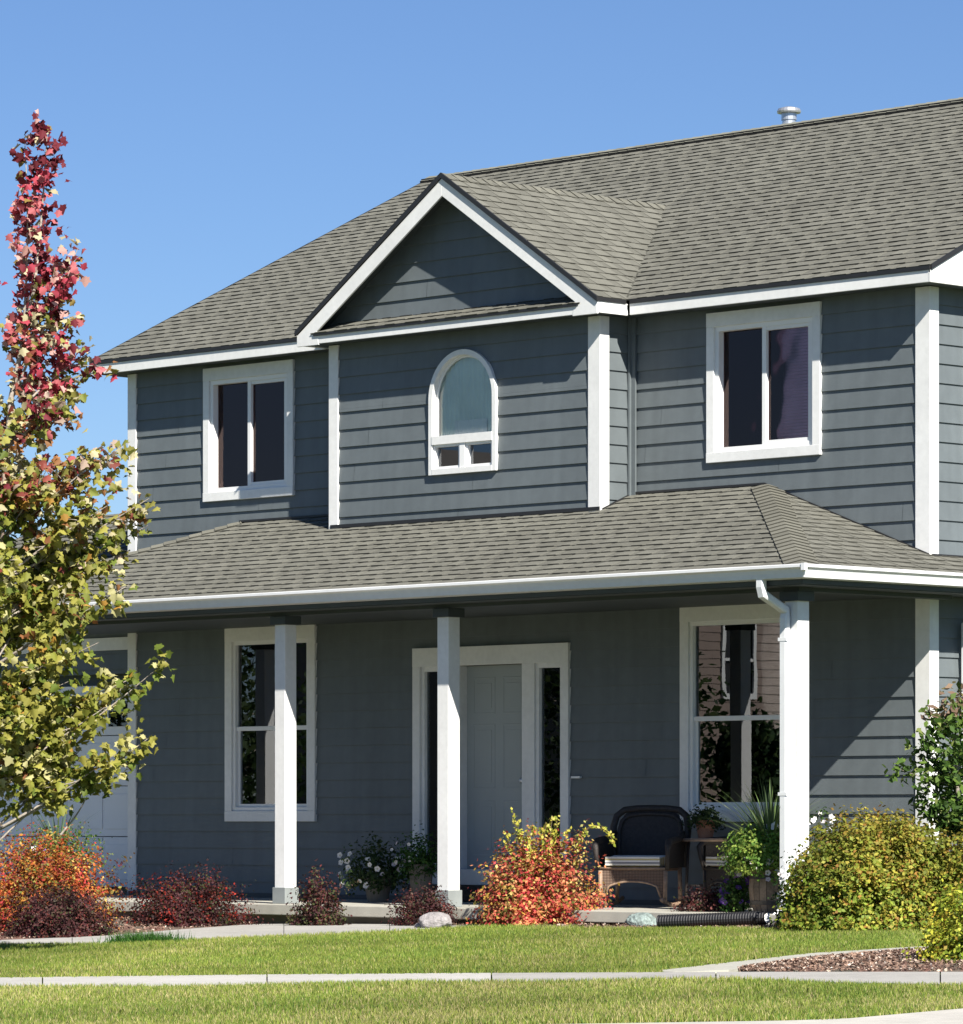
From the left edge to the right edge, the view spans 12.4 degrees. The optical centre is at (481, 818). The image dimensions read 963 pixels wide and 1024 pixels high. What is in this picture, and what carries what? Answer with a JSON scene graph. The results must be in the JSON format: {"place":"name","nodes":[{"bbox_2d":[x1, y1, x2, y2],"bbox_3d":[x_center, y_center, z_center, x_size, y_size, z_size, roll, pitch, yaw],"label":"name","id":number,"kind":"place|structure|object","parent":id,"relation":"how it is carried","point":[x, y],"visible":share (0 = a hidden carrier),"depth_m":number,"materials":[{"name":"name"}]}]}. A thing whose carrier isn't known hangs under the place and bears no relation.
{"place":"outdoors","nodes":[
{"label":"outdoors","id":0,"kind":"place"},
{"bbox_2d":[0,924,474,943],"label":"front path","id":1,"kind":"structure","parent":0,"point":[252,930],"depth_m":40.24,"materials":[{"name":"concrete"}]},
{"bbox_2d":[418,912,451,927],"bbox_3d":[-0.419,0.936,40.128,0.309,0.185,0.230,0,0,0],"label":"boulder","id":2,"kind":"object","parent":1,"relation":"on","point":[434,919],"visible":0.81,"depth_m":40.04,"materials":[{"name":"white stone"}]},
{"bbox_2d":[0,972,962,986],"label":"sidewalk","id":3,"kind":"structure","parent":0,"point":[909,977],"depth_m":29.43,"materials":[{"name":"concrete"}]},
{"bbox_2d":[0,0,962,538],"label":"sky","id":4,"kind":"structure","parent":0,"point":[210,142],"materials":[{"name":"blue"}]},
{"bbox_2d":[0,926,962,1023],"bbox_3d":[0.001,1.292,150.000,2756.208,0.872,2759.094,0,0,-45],"label":"ground","id":5,"kind":"structure","parent":0,"point":[549,969],"depth_m":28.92,"materials":[{"name":"green plant"}]},
{"bbox_2d":[0,109,175,840],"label":"maple tree","id":6,"kind":"object","parent":5,"relation":"on","point":[46,575],"visible":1,"depth_m":35.55,"materials":[{"name":"green plant"}]},
{"bbox_2d":[0,917,249,939],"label":"mulch bed","id":7,"kind":"object","parent":5,"relation":"on","point":[153,927],"visible":0.2,"depth_m":41.63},
{"bbox_2d":[0,802,121,887],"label":"shrub","id":8,"kind":"object","parent":7,"relation":"on","point":[73,841],"visible":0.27,"depth_m":43.55,"materials":[{"name":"orange plant"}]},
{"bbox_2d":[0,880,129,937],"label":"barberry bush","id":9,"kind":"object","parent":7,"relation":"on","point":[67,918],"visible":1,"depth_m":40.09,"materials":[{"name":"red plant"}]},
{"bbox_2d":[0,820,134,932],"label":"orange shrub","id":10,"kind":"object","parent":7,"relation":"on","point":[55,872],"visible":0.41,"depth_m":41.12,"materials":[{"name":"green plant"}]},
{"bbox_2d":[116,859,273,927],"bbox_3d":[-2.802,0.715,42.603,1.524,0.666,1.525,0,0,-45],"label":"barberry bush","id":11,"kind":"object","parent":7,"relation":"on","point":[173,908],"visible":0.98,"depth_m":42.34,"materials":[{"name":"red plant"}]},
{"bbox_2d":[92,930,194,942],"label":"grass tuft","id":12,"kind":"object","parent":5,"relation":"on","point":[137,936],"visible":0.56,"depth_m":38.07,"materials":[{"name":"green plant"}]},
{"bbox_2d":[0,922,936,978],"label":"lawn grass","id":13,"kind":"structure","parent":5,"relation":"on","point":[495,948],"depth_m":34.10,"materials":[{"name":"green plant"}]},
{"bbox_2d":[0,97,962,925],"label":"house","id":14,"kind":"structure","parent":5,"relation":"on","point":[576,491],"depth_m":43.47,"materials":[{"name":"wood"}]},
{"bbox_2d":[0,686,127,886],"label":"garage door","id":15,"kind":"structure","parent":14,"relation":"in","point":[111,818],"depth_m":49.23,"materials":[{"name":"white paint"}]},
{"bbox_2d":[203,359,294,501],"bbox_3d":[-2.429,-4.097,46.937,0.147,1.425,1.430,0,0,-45],"label":"window","id":16,"kind":"structure","parent":14,"relation":"in","point":[249,409],"depth_m":46.92,"materials":[{"name":"white plastic"}]},
{"bbox_2d":[224,625,316,820],"bbox_3d":[-2.197,-1.000,46.681,0.115,2.060,1.420,0,0,-45],"label":"window","id":17,"kind":"structure","parent":14,"relation":"in","point":[249,652],"depth_m":46.84,"materials":[{"name":"white plastic"}]},
{"bbox_2d":[335,829,431,901],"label":"potted petunias","id":18,"kind":"object","parent":14,"relation":"on","point":[379,887],"visible":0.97,"depth_m":44.14,"materials":[{"name":"plant"}]},
{"bbox_2d":[390,824,436,902],"bbox_3d":[-0.625,0.427,44.015,0.672,0.815,0.645,0,0,-45],"label":"potted fern","id":19,"kind":"object","parent":14,"relation":"on","point":[421,868],"visible":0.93,"depth_m":43.88,"materials":[{"name":"green plant"}]},
{"bbox_2d":[428,349,498,475],"bbox_3d":[-0.146,-4.065,44.001,0.156,1.270,0.950,0,0,-45],"label":"arched window","id":20,"kind":"structure","parent":14,"relation":"in","point":[463,390],"depth_m":44.03,"materials":[{"name":"white plastic"}]},
{"bbox_2d":[467,664,521,868],"bbox_3d":[0.158,-0.515,44.382,0.132,2.050,0.920,0,0,-45],"label":"front door","id":21,"kind":"structure","parent":14,"relation":"in","point":[494,692],"depth_m":44.46,"materials":[{"name":"paint"}]},
{"bbox_2d":[592,805,691,906],"bbox_3d":[1.505,0.348,41.584,0.798,0.957,0.889,0,0,17],"label":"rocking chair","id":22,"kind":"object","parent":14,"relation":"on","point":[650,848],"visible":0.96,"depth_m":41.72,"materials":[{"name":"wicker"}]},
{"bbox_2d":[682,838,725,905],"bbox_3d":[2.103,0.510,41.593,0.450,0.651,0.450,0,0,-45],"label":"side table","id":23,"kind":"object","parent":14,"relation":"on","point":[688,840],"visible":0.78,"depth_m":41.58,"materials":[{"name":"wood"}]},
{"bbox_2d":[679,801,725,837],"bbox_3d":[2.077,0.008,41.593,0.440,0.353,0.416,0,0,-1],"label":"potted houseplant","id":24,"kind":"object","parent":23,"relation":"on","point":[705,823],"visible":0.99,"depth_m":41.52,"materials":[{"name":"plant"}]},
{"bbox_2d":[679,603,784,821],"bbox_3d":[2.441,-1.000,41.992,0.133,2.060,1.420,0,0,-45],"label":"window","id":25,"kind":"structure","parent":14,"relation":"in","point":[730,654],"depth_m":42.08,"materials":[{"name":"white plastic"}]},
{"bbox_2d":[717,873,751,911],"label":"purple petunias","id":26,"kind":"object","parent":14,"relation":"on","point":[735,898],"visible":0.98,"depth_m":39.54,"materials":[{"name":"green plant"}]},
{"bbox_2d":[696,805,779,907],"bbox_3d":[2.504,0.348,41.212,0.889,0.957,0.798,0,0,-23],"label":"rocking chair","id":27,"kind":"object","parent":14,"relation":"on","point":[713,871],"visible":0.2,"depth_m":41.36,"materials":[{"name":"wicker"}]},
{"bbox_2d":[706,301,821,462],"bbox_3d":[2.691,-4.097,41.747,0.147,1.425,1.430,0,0,-45],"label":"window","id":28,"kind":"structure","parent":14,"relation":"in","point":[764,364],"depth_m":41.73,"materials":[{"name":"white plastic"}]},
{"bbox_2d":[690,777,839,912],"bbox_3d":[2.592,0.205,39.415,1.549,1.259,1.598,0,0,-45],"label":"barrel planter","id":29,"kind":"object","parent":14,"relation":"on","point":[757,856],"visible":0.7,"depth_m":39.20,"materials":[{"name":"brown wood"}]},
{"bbox_2d":[454,922,780,928],"bbox_3d":[1.698,0.979,41.862,8.222,0.150,8.461,0,0,17],"label":"mulch bed","id":30,"kind":"object","parent":5,"relation":"on","point":[626,925],"visible":0.1,"depth_m":39.53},
{"bbox_2d":[281,859,358,925],"bbox_3d":[-1.508,0.705,41.908,0.685,0.657,0.754,0,0,-45],"label":"barberry bush","id":31,"kind":"object","parent":30,"relation":"on","point":[317,912],"visible":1,"depth_m":41.81,"materials":[{"name":"red plant"}]},
{"bbox_2d":[381,881,461,925],"bbox_3d":[-0.505,0.793,41.194,0.767,0.438,0.746,0,0,32],"label":"barberry bush","id":32,"kind":"object","parent":30,"relation":"on","point":[417,909],"visible":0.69,"depth_m":41.09,"materials":[{"name":"red plant"}]},
{"bbox_2d":[463,807,619,925],"bbox_3d":[0.533,0.465,40.655,1.534,1.147,1.438,0,0,-45],"label":"shrub","id":33,"kind":"object","parent":30,"relation":"on","point":[534,878],"visible":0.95,"depth_m":40.46,"materials":[{"name":"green plant"}]},
{"bbox_2d":[625,912,656,928],"bbox_3d":[1.423,0.922,39.467,0.300,0.173,0.217,0,0,0],"label":"boulder","id":34,"kind":"object","parent":30,"relation":"on","point":[641,919],"visible":0.74,"depth_m":39.39,"materials":[{"name":"stone"}]},
{"bbox_2d":[668,879,727,911],"bbox_3d":[2.030,0.755,39.868,0.750,0.445,0.744,0,0,-45],"label":"barberry bush","id":35,"kind":"object","parent":30,"relation":"on","point":[708,903],"visible":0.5,"depth_m":39.82,"materials":[{"name":"red plant"}]},
{"bbox_2d":[656,911,770,927],"bbox_3d":[2.047,0.882,38.733,1.058,0.167,0.206,0,0,27],"label":"drain pipe","id":36,"kind":"object","parent":30,"relation":"on","point":[726,918],"visible":0.98,"depth_m":38.64,"materials":[{"name":"black plastic"}]},
{"bbox_2d":[767,844,811,927],"bbox_3d":[2.798,0.589,37.853,0.751,0.754,0.808,0,0,-45],"label":"white flowering plant","id":37,"kind":"object","parent":30,"relation":"on","point":[775,894],"visible":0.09,"depth_m":37.85,"materials":[{"name":"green plant"}]},
{"bbox_2d":[809,803,835,852],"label":"white flowering plant","id":38,"kind":"object","parent":30,"relation":"on","point":[820,813],"visible":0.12,"depth_m":38.87,"materials":[{"name":"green plant"}]},
{"bbox_2d":[595,1008,962,1023],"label":"kerb","id":39,"kind":"structure","parent":5,"relation":"on","point":[952,1016],"depth_m":23.35,"materials":[{"name":"concrete"}]},
{"bbox_2d":[663,945,935,972],"bbox_3d":[2.822,0.992,31.855,0.893,0.180,5.793,0,0,36],"label":"path edging","id":40,"kind":"object","parent":5,"relation":"on","point":[726,967],"visible":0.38,"depth_m":30.42,"materials":[{"name":"concrete"}]},
{"bbox_2d":[737,947,962,971],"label":"mulch bed","id":41,"kind":"object","parent":5,"relation":"on","point":[889,960],"visible":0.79,"depth_m":29.34,"materials":[{"name":"brown gravel"}]},
{"bbox_2d":[901,872,962,962],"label":"golden shrub","id":42,"kind":"object","parent":41,"relation":"on","point":[946,938],"visible":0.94,"depth_m":29.53,"materials":[{"name":"yellow plant"}]},
{"bbox_2d":[769,799,959,931],"bbox_3d":[3.338,0.411,37.191,1.917,1.146,1.932,0,0,-45],"label":"spirea bush","id":43,"kind":"object","parent":5,"relation":"on","point":[874,876],"visible":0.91,"depth_m":36.73,"materials":[{"name":"green plant"}]},
{"bbox_2d":[882,681,962,847],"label":"tree","id":44,"kind":"object","parent":5,"relation":"on","point":[949,773],"visible":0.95,"depth_m":38.36,"materials":[{"name":"green plant"}]},
{"bbox_2d":[918,821,962,926],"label":"spirea bush","id":45,"kind":"object","parent":5,"relation":"on","point":[958,861],"visible":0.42,"depth_m":36.60,"materials":[{"name":"green plant"}]}
]}

